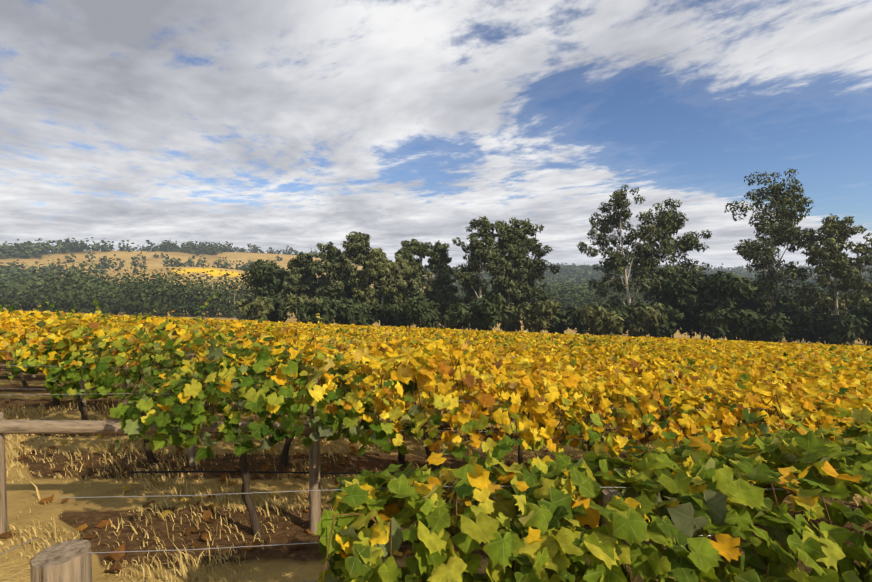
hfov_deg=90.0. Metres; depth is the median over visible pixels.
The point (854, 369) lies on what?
leaves
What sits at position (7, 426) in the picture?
rails
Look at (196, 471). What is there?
wires
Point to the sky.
(300, 125)
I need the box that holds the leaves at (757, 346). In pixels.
[0,304,871,358]
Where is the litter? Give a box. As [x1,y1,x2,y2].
[0,388,848,581]
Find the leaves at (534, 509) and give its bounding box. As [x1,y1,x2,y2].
[44,294,871,581]
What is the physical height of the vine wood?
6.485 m
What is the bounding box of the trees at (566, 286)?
[0,237,871,317]
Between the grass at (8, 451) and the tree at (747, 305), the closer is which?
the grass at (8, 451)
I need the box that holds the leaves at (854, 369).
[0,300,871,412]
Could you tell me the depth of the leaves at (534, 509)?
2.73 m
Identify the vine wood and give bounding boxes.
[0,318,871,581]
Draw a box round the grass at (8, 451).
[0,396,871,581]
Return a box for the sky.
[0,0,871,269]
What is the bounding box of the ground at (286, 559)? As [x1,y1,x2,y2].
[0,251,871,581]
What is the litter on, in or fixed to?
on the ground at (286, 559)
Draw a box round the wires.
[0,351,871,554]
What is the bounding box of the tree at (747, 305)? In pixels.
[0,168,871,345]
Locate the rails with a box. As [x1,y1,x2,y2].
[0,419,580,581]
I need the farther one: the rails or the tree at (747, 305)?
the tree at (747, 305)
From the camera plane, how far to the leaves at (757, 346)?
30.51 m
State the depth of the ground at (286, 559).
4.36 m

